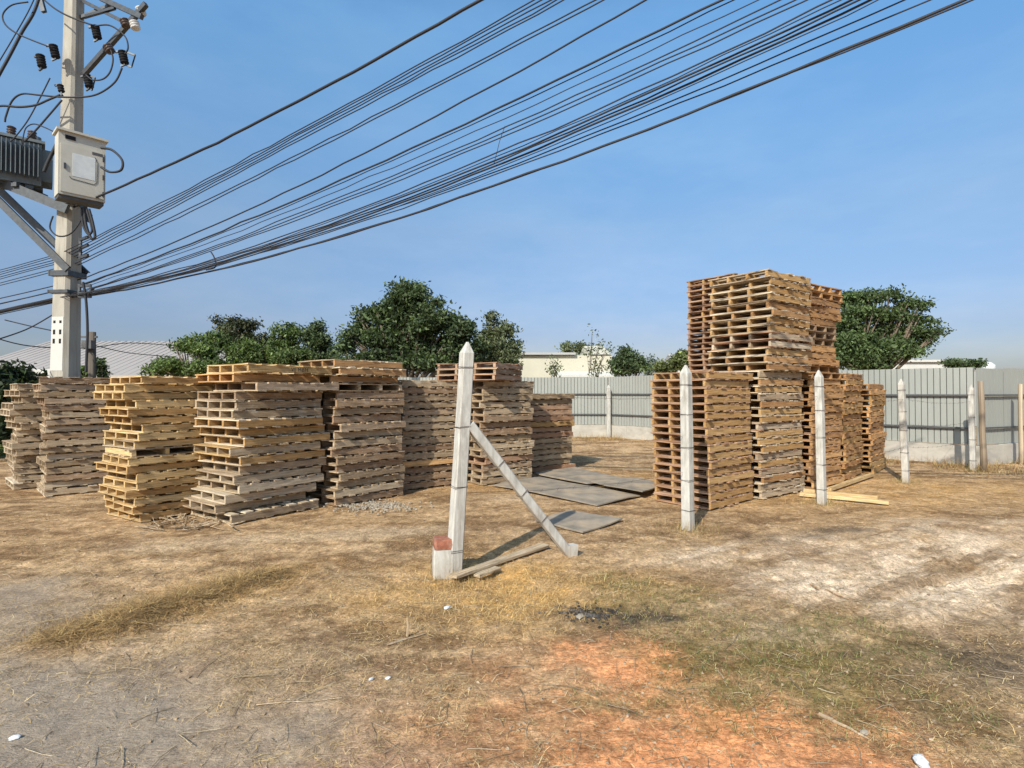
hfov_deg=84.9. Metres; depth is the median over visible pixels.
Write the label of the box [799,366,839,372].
pallet
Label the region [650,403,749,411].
pallet
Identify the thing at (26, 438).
pallet
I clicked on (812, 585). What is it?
twig
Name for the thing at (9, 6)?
cable
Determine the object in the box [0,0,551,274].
overhead wire
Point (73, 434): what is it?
pallet
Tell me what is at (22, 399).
pallet
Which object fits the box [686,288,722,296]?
pallet
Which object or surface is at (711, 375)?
pallet
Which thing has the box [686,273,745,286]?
pallet
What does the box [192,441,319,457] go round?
pallet
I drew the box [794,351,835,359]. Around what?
pallet
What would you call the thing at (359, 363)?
pallet
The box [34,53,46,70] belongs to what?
fuse cutout
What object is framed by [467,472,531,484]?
pallet
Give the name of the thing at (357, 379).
pallet
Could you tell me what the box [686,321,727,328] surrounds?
pallet
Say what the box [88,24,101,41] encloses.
fuse cutout
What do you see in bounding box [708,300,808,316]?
pallet
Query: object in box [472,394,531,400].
pallet
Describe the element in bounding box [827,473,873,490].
beam
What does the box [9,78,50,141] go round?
cable
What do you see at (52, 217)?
cable
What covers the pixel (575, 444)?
barbed wire
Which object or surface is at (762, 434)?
pallet
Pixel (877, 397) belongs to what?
pallet
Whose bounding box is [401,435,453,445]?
pallet
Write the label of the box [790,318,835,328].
pallet
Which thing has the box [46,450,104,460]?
pallet
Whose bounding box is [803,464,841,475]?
pallet
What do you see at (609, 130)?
overhead wire
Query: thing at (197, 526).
brushwood
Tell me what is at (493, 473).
pallet
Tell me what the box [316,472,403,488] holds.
pallet
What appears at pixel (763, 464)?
pallet
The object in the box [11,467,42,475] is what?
pallet
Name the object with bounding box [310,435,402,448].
pallet
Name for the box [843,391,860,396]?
pallet
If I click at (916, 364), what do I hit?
white house
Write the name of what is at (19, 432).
pallet
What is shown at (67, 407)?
pallet
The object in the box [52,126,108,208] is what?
meter cabinet
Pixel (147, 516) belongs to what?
pallet
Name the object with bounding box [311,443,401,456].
pallet
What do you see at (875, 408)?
pallet
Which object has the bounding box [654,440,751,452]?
pallet
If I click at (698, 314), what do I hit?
pallet
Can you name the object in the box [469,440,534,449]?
pallet
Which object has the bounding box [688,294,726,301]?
pallet
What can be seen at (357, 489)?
pallet
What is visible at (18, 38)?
cable
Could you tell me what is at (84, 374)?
shrub
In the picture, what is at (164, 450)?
pallet
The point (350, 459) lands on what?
pallet
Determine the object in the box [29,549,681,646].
dry stubble
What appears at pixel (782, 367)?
pallet
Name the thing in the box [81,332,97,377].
service pole
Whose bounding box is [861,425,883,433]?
pallet
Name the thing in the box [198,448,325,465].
pallet
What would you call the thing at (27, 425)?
pallet
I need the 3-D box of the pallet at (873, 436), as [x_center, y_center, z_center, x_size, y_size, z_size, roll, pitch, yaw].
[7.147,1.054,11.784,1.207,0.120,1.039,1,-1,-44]
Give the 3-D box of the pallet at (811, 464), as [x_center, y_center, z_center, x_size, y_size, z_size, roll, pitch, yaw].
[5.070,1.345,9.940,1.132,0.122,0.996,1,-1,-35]
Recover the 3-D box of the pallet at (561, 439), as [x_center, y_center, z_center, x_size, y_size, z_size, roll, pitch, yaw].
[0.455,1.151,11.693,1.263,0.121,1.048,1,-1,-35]
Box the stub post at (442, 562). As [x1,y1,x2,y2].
[432,535,453,578]
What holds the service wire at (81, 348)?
attached to the service pole at (92, 356)
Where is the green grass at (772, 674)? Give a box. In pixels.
[553,564,1012,761]
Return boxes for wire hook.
[206,252,216,270]
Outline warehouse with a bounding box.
[0,341,268,377]
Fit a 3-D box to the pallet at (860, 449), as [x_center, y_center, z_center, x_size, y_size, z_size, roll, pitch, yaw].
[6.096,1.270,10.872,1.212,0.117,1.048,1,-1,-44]
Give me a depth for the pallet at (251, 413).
7.26 m
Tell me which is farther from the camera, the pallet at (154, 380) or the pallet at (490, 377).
the pallet at (490, 377)
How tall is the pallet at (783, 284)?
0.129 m
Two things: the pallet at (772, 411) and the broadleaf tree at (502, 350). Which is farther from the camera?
the broadleaf tree at (502, 350)
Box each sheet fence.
[293,377,607,436]
[608,367,973,464]
[976,368,1023,464]
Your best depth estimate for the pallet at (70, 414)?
8.82 m
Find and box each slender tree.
[545,354,563,376]
[577,323,615,424]
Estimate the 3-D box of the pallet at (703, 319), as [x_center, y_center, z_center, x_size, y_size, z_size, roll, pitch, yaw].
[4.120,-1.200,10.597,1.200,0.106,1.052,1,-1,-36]
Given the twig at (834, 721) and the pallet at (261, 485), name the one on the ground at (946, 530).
the twig at (834, 721)
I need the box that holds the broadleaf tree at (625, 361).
[606,343,653,376]
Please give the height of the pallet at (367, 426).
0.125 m
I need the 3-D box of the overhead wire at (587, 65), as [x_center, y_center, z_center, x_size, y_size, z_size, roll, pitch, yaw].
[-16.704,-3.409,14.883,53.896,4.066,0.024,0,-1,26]
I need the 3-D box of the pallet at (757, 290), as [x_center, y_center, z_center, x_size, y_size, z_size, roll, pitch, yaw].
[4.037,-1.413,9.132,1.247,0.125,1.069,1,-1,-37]
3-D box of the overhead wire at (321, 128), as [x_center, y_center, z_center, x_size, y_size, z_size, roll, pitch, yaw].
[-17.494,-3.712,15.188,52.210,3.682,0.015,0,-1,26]
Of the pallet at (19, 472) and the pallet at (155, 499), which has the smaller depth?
the pallet at (155, 499)
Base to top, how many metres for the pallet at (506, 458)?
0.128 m
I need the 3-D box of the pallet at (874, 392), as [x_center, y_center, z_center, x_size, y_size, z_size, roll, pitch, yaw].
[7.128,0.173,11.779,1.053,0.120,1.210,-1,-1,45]
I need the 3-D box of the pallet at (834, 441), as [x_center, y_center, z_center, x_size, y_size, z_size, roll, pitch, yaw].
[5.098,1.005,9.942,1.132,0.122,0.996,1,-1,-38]
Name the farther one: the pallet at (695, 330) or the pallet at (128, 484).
the pallet at (695, 330)
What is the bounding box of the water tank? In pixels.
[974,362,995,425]
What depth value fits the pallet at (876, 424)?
11.38 m
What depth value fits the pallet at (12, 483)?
9.31 m
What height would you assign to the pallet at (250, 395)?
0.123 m
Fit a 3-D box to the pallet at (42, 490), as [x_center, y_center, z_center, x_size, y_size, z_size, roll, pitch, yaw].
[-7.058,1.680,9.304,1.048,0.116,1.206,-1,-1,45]
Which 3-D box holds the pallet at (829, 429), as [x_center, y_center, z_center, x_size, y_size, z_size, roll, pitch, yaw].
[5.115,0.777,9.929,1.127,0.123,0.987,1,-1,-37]
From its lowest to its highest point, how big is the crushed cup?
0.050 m
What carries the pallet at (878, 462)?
on the pallet at (874, 470)
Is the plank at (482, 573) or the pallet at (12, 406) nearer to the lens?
the plank at (482, 573)
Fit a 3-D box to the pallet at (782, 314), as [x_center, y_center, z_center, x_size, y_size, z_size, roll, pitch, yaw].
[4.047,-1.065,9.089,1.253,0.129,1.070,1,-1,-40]
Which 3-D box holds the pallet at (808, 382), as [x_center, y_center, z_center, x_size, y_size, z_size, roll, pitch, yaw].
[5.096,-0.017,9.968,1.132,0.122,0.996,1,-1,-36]
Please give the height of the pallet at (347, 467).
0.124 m
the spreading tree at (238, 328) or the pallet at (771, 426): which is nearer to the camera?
the pallet at (771, 426)
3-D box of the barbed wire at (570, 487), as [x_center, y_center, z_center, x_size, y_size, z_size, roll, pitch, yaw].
[0.801,1.032,5.795,2.824,0.102,0.015,1,-1,-32]
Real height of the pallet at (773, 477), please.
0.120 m
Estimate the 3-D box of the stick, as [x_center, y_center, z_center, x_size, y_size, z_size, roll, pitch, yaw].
[-0.686,1.608,3.673,0.020,0.151,0.016,0,-1,0]
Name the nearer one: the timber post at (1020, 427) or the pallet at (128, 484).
the pallet at (128, 484)
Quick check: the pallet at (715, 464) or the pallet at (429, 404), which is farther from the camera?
the pallet at (429, 404)
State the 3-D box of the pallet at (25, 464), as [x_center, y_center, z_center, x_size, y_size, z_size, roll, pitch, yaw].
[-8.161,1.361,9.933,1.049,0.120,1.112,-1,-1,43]
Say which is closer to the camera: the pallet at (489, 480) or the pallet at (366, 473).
the pallet at (366, 473)
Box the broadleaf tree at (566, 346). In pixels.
[554,340,593,354]
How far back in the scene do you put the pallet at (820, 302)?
9.55 m
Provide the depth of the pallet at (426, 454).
9.38 m
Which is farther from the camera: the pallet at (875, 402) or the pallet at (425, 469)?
the pallet at (875, 402)
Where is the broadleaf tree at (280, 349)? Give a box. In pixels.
[259,319,317,365]
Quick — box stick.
[406,617,408,636]
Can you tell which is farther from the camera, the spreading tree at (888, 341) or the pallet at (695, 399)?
the spreading tree at (888, 341)
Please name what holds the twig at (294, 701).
on the ground at (946, 530)
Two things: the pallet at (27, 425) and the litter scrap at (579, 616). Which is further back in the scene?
the pallet at (27, 425)
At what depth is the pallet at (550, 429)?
11.40 m
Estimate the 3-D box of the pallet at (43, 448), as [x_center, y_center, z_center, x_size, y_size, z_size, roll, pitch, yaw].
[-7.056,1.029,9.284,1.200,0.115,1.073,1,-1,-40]
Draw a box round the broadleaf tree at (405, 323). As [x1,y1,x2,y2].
[328,276,492,377]
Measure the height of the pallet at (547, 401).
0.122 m
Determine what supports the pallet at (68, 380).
on the pallet at (66, 387)
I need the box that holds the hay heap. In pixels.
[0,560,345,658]
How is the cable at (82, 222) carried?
hanging from the utility pole at (67, 272)
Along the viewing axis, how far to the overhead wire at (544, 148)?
6.54 m
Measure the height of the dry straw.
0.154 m
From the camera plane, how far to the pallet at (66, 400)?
8.85 m
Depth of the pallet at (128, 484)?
7.11 m
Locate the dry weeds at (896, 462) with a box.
[566,432,1023,477]
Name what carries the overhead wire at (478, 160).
attached to the utility pole at (67, 272)
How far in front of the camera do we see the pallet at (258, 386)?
7.30 m
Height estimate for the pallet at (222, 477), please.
0.125 m
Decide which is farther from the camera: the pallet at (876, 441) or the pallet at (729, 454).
the pallet at (876, 441)
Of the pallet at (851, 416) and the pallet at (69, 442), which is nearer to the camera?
the pallet at (69, 442)
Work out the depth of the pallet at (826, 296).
9.68 m
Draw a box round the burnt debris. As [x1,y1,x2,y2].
[538,601,647,628]
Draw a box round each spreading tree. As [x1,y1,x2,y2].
[138,329,265,376]
[207,314,274,364]
[834,283,954,369]
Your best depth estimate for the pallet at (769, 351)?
8.81 m
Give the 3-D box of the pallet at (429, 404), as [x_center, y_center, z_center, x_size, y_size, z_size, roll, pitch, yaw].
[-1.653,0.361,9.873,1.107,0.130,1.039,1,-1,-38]
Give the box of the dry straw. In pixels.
[0,457,1023,767]
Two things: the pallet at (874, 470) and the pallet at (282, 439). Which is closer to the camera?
the pallet at (282, 439)
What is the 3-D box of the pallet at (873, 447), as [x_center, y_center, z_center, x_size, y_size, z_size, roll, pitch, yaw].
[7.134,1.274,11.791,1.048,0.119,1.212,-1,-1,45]
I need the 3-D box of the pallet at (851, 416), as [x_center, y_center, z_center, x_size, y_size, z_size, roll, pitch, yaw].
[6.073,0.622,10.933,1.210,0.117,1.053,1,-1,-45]
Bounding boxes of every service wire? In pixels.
[0,315,51,338]
[0,339,175,348]
[5,320,50,330]
[96,345,173,356]
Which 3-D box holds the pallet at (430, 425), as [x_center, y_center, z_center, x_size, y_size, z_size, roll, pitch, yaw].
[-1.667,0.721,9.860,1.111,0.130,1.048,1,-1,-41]
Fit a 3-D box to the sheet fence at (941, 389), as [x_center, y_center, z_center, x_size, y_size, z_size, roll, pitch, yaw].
[6.851,0.819,16.261,0.164,2.292,10.338,1,-1,-41]
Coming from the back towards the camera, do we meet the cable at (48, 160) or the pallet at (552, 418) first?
the pallet at (552, 418)
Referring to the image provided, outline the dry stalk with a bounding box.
[0,493,1023,767]
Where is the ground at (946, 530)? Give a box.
[0,424,1023,767]
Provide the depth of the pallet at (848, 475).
10.47 m
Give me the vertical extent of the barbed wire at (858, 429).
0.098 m
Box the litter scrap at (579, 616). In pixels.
[576,613,583,619]
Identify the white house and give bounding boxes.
[664,354,681,372]
[893,360,946,368]
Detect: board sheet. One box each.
[493,477,639,505]
[534,467,620,483]
[536,510,621,532]
[591,477,663,491]
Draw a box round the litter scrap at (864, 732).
[859,729,868,734]
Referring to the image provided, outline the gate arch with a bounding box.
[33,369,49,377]
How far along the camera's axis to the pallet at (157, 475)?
7.12 m
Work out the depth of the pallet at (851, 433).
10.46 m
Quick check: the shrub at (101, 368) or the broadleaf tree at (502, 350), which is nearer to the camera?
the shrub at (101, 368)
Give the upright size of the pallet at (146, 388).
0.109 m
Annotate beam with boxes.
[800,492,888,504]
[803,488,877,499]
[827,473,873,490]
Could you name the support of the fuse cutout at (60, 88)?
attached to the utility pole at (67, 272)
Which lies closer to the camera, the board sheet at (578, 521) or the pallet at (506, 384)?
the board sheet at (578, 521)
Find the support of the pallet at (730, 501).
on the ground at (946, 530)
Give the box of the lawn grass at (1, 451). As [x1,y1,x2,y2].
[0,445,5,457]
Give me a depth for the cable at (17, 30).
10.69 m
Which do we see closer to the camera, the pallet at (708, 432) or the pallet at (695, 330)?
the pallet at (708, 432)
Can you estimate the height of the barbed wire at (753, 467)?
0.079 m
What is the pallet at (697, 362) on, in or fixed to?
on the pallet at (698, 367)
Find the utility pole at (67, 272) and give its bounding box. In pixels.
[0,0,147,383]
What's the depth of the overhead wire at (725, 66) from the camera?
6.43 m
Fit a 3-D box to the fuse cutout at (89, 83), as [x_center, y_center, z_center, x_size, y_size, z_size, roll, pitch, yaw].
[-7.970,-5.670,10.531,0.296,0.327,0.148,0,-1,3]
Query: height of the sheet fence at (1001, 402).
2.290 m
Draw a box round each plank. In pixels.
[448,542,548,578]
[474,566,500,577]
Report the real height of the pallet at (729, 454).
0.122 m
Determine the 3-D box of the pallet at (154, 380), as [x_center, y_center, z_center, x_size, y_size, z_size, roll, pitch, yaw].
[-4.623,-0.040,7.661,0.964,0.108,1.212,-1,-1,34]
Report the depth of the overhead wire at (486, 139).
6.80 m
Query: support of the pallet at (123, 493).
on the pallet at (155, 499)
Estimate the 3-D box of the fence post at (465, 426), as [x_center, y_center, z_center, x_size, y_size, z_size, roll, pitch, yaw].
[0.038,0.725,5.274,1.363,2.200,0.144,0,-1,-28]
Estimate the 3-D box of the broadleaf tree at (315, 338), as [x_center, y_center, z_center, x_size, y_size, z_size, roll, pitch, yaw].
[-9.568,-0.610,28.113,3.156,5.459,2.345,0,-1,0]
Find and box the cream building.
[512,346,613,377]
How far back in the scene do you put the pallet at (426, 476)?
9.37 m
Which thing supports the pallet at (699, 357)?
on the pallet at (697, 362)
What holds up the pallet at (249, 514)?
on the ground at (946, 530)
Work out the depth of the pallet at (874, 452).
11.36 m
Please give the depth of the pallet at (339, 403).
8.17 m
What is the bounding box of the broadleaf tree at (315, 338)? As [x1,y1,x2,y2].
[293,317,344,361]
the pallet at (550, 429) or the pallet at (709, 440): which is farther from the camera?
the pallet at (550, 429)
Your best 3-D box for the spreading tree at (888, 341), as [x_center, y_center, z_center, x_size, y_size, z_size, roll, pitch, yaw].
[14.390,-1.009,21.884,5.436,6.047,3.232,0,-1,17]
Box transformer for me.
[0,125,52,192]
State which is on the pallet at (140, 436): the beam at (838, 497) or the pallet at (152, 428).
the pallet at (152, 428)
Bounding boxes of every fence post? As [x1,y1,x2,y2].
[448,342,577,571]
[606,385,610,437]
[679,365,694,530]
[814,370,827,504]
[897,379,909,482]
[968,384,976,470]
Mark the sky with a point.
(895, 159)
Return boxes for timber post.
[977,381,987,471]
[1018,384,1023,464]
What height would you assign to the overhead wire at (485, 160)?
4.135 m
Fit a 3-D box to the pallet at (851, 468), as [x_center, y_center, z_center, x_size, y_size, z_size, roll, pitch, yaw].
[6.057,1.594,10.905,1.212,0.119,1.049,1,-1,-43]
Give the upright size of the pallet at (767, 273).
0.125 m
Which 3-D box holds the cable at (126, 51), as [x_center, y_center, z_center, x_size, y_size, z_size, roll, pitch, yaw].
[-7.463,-6.429,10.443,0.635,0.569,0.027,0,-1,0]
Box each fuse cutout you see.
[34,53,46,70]
[46,43,60,60]
[54,83,64,95]
[80,73,95,90]
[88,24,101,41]
[115,49,135,67]
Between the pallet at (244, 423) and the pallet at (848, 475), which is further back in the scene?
the pallet at (848, 475)
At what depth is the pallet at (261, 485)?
7.27 m
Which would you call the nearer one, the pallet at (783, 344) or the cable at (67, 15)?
the pallet at (783, 344)
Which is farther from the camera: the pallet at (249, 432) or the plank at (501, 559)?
the pallet at (249, 432)
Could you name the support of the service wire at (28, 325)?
attached to the utility pole at (67, 272)
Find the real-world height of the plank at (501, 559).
0.030 m
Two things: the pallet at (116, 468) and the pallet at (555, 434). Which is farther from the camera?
the pallet at (555, 434)
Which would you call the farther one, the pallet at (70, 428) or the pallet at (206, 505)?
the pallet at (70, 428)
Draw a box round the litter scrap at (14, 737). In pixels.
[8,734,20,740]
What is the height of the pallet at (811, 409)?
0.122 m
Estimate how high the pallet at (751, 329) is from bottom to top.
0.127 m
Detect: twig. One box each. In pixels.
[256,698,337,704]
[387,633,425,645]
[810,583,857,599]
[818,712,868,738]
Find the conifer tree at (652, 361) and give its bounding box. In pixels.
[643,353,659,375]
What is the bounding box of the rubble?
[312,499,432,515]
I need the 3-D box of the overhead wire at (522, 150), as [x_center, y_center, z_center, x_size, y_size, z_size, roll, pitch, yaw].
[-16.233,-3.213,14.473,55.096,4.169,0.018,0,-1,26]
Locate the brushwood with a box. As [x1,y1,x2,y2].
[126,513,244,534]
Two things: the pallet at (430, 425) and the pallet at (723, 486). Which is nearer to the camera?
the pallet at (723, 486)
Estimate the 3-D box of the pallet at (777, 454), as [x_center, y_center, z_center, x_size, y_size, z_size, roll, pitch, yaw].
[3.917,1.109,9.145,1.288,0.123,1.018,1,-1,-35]
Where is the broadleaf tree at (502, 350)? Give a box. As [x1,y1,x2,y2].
[472,310,526,364]
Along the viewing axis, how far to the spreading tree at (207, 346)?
26.68 m
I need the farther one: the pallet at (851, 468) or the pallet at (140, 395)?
the pallet at (851, 468)
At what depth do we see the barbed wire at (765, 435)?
7.45 m
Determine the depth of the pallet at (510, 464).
9.93 m
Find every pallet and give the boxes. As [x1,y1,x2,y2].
[0,409,76,416]
[1,402,40,409]
[2,440,42,449]
[4,390,49,396]
[4,415,42,422]
[4,447,39,455]
[5,454,45,462]
[5,477,40,489]
[6,421,42,429]
[8,460,39,468]
[10,383,58,389]
[11,396,52,402]
[11,433,42,442]
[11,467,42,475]
[11,472,43,481]
[13,428,40,435]
[33,384,97,390]
[33,390,93,397]
[36,456,102,467]
[36,482,98,496]
[37,397,105,404]
[38,376,109,383]
[39,423,110,432]
[39,443,126,453]
[40,403,105,411]
[40,429,108,439]
[40,463,102,474]
[40,475,102,488]
[42,410,104,418]
[42,436,103,446]
[43,417,106,425]
[44,470,106,481]
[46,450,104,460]
[92,392,207,399]
[94,384,214,391]
[94,459,202,474]
[98,482,209,499]
[99,407,196,416]
[102,436,216,448]
[102,453,200,465]
[103,414,199,424]
[103,429,201,440]
[103,474,206,490]
[103,490,200,506]
[104,499,188,514]
[105,399,196,407]
[105,445,204,457]
[106,466,213,481]
[107,506,190,521]
[109,422,199,432]
[110,376,214,384]
[183,491,305,514]
[190,482,315,504]
[191,497,318,523]
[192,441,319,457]
[193,416,322,428]
[195,373,319,382]
[195,399,320,409]
[195,465,320,484]
[196,391,322,399]
[196,408,322,418]
[197,473,323,493]
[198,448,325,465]
[199,424,324,437]
[202,432,329,446]
[202,457,326,474]
[206,363,331,374]
[213,382,338,391]
[297,359,401,368]
[302,391,403,399]
[305,480,403,498]
[305,487,403,505]
[307,458,402,472]
[310,421,405,431]
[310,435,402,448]
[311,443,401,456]
[313,451,404,464]
[315,413,400,423]
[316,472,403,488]
[318,366,405,376]
[320,375,398,383]
[320,399,403,407]
[321,406,402,415]
[321,465,404,481]
[325,428,401,439]
[333,383,403,390]
[380,387,456,394]
[391,442,453,452]
[391,449,453,460]
[391,477,451,490]
[398,380,457,387]
[398,408,455,415]
[401,415,455,423]
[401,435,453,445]
[402,401,456,408]
[402,421,454,430]
[402,428,454,437]
[402,470,451,482]
[403,456,452,467]
[403,463,452,474]
[404,394,456,401]
[435,374,521,380]
[436,362,522,369]
[436,368,521,374]
[453,433,531,441]
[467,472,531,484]
[468,459,531,470]
[468,466,531,477]
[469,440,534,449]
[469,446,531,457]
[469,453,533,463]
[471,407,533,414]
[471,413,532,422]
[472,387,533,394]
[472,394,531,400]
[472,400,530,407]
[473,380,533,387]
[475,420,530,428]
[480,427,531,435]
[524,415,573,421]
[530,399,571,404]
[530,404,571,409]
[530,420,574,426]
[531,393,574,398]
[531,426,571,432]
[531,431,572,438]
[531,436,571,443]
[531,458,569,466]
[532,409,571,415]
[532,442,571,449]
[532,447,571,455]
[532,452,571,461]
[532,463,575,472]
[649,379,748,387]
[649,417,750,427]
[650,395,750,403]
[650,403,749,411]
[650,432,752,444]
[651,410,751,419]
[651,425,749,436]
[652,371,752,380]
[652,387,750,395]
[652,448,751,460]
[652,462,750,476]
[652,476,753,493]
[652,484,753,501]
[653,470,753,485]
[653,492,752,509]
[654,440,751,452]
[654,455,752,469]
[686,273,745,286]
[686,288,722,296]
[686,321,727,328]
[686,332,709,338]
[686,354,708,360]
[687,282,726,293]
[687,310,726,319]
[687,327,710,334]
[687,343,711,350]
[687,348,718,354]
[687,365,715,370]
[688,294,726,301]
[688,297,727,307]
[688,305,710,312]
[688,337,723,344]
[688,359,707,365]
[689,316,712,322]
[707,324,809,336]
[707,347,807,357]
[707,355,808,365]
[708,269,810,288]
[708,284,809,303]
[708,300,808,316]
[708,316,809,328]
[709,292,811,308]
[709,339,811,350]
[710,277,810,296]
[710,308,809,322]
[711,331,812,343]
[711,362,811,371]
[728,371,801,378]
[735,456,802,468]
[736,414,804,422]
[739,428,802,438]
[741,470,804,483]
[742,477,804,491]
[748,407,801,415]
[749,378,803,385]
[749,386,801,392]
[749,400,803,407]
[749,421,801,430]
[750,393,802,400]
[751,435,802,445]
[751,442,803,453]
[751,463,803,475]
[752,449,801,460]
[752,481,805,498]
[788,418,842,426]
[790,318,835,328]
[793,358,839,366]
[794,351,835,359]
[796,297,840,309]
[799,339,833,346]
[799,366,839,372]
[800,386,842,392]
[801,283,841,295]
[801,372,841,379]
[801,405,844,412]
[801,412,841,419]
[801,444,840,454]
[801,451,841,461]
[802,392,843,399]
[802,425,842,433]
[802,431,842,440]
[802,457,840,467]
[803,379,840,385]
[803,399,841,405]
[803,438,840,447]
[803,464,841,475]
[804,470,839,481]
[804,476,843,488]
[809,290,842,302]
[809,305,839,314]
[809,310,841,321]
[809,324,836,333]
[809,331,836,340]
[809,345,835,353]
[834,458,862,468]
[840,379,863,385]
[840,441,863,450]
[840,452,862,461]
[840,463,860,473]
[840,468,861,479]
[841,373,862,379]
[841,385,861,390]
[841,402,862,408]
[841,435,861,444]
[841,446,863,456]
[842,396,863,402]
[842,408,862,414]
[842,413,861,420]
[842,419,861,425]
[842,424,861,432]
[842,430,862,438]
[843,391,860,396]
[845,400,885,405]
[845,437,885,444]
[848,421,884,428]
[849,416,883,422]
[852,395,885,399]
[860,457,885,467]
[861,389,886,394]
[861,411,884,416]
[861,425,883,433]
[861,431,886,439]
[861,463,886,473]
[862,384,883,389]
[862,405,883,411]
[862,441,884,450]
[863,447,883,455]
[863,452,884,461]
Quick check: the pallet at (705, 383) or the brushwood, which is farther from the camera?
the pallet at (705, 383)
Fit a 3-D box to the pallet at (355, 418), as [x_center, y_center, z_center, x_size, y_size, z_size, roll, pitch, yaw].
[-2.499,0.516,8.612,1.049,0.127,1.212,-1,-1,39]
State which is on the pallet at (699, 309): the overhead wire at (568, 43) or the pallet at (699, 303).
the pallet at (699, 303)
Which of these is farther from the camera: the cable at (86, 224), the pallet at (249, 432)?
the cable at (86, 224)
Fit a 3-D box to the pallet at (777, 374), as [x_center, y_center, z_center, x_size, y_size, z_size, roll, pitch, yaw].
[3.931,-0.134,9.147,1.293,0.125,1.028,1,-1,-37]
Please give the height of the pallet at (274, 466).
0.125 m
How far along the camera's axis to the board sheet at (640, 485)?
9.14 m
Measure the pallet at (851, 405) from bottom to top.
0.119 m
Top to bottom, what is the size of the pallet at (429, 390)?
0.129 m
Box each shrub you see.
[81,365,87,377]
[96,357,112,377]
[937,356,988,370]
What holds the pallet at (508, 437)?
on the pallet at (515, 444)
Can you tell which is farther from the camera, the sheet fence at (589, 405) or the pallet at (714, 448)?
the sheet fence at (589, 405)
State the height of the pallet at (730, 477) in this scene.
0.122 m
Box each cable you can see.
[0,0,33,60]
[0,0,39,76]
[0,94,60,107]
[2,1,49,47]
[4,68,122,121]
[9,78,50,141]
[21,123,52,145]
[23,100,62,142]
[42,144,54,172]
[44,0,92,25]
[49,216,80,236]
[81,207,92,234]
[82,207,96,239]
[82,282,88,371]
[85,50,113,80]
[94,24,128,53]
[100,147,123,172]
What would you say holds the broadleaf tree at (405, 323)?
on the ground at (946, 530)
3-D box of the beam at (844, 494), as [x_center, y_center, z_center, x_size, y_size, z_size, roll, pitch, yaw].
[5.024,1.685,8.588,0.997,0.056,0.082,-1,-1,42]
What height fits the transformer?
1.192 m
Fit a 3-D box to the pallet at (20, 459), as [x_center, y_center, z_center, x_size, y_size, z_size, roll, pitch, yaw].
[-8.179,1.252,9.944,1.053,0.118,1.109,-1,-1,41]
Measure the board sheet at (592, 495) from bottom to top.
0.042 m
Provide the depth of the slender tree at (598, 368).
27.01 m
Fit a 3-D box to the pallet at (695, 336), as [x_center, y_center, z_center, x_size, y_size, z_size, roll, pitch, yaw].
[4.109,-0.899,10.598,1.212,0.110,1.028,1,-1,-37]
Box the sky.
[0,0,1023,377]
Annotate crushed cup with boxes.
[912,753,929,767]
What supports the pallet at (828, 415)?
on the pallet at (811, 423)
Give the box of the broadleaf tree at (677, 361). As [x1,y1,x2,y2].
[643,348,688,372]
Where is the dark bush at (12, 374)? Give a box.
[0,358,48,447]
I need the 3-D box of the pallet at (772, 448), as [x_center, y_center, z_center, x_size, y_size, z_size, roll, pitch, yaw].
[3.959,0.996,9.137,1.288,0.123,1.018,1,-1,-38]
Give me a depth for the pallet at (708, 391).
8.07 m
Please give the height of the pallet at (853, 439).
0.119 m
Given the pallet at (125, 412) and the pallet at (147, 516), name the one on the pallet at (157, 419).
the pallet at (125, 412)
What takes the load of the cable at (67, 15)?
attached to the utility pole at (67, 272)
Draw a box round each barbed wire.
[470,472,682,492]
[474,387,676,399]
[491,436,681,445]
[700,429,814,438]
[703,458,817,472]
[704,396,816,401]
[825,424,903,429]
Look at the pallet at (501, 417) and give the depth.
9.85 m
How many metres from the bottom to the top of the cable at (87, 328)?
1.673 m
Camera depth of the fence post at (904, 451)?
9.93 m
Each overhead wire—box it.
[0,0,541,272]
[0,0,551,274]
[0,0,556,276]
[0,0,603,285]
[0,0,646,298]
[0,0,723,303]
[0,0,795,309]
[0,0,831,310]
[0,0,852,311]
[0,0,877,313]
[0,0,966,312]
[0,0,973,314]
[1,0,534,269]
[1,0,563,278]
[1,0,595,282]
[1,0,780,309]
[1,0,840,310]
[1,0,930,314]
[2,0,860,311]
[3,0,733,303]
[42,0,904,304]
[73,0,483,207]
[81,0,758,287]
[94,0,807,288]
[94,0,871,293]
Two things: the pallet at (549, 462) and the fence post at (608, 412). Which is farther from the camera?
the fence post at (608, 412)
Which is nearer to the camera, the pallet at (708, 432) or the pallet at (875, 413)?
the pallet at (708, 432)
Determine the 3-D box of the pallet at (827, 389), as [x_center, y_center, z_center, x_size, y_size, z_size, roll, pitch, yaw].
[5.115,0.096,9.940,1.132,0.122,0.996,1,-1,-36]
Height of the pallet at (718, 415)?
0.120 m
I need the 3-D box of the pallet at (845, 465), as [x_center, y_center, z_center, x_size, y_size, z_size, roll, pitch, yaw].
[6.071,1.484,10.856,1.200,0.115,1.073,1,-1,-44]
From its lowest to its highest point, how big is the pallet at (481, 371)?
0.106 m
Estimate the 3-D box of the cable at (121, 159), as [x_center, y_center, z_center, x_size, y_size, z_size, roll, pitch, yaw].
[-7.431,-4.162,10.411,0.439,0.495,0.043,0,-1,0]
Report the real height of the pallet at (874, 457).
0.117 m
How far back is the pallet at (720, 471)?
8.04 m

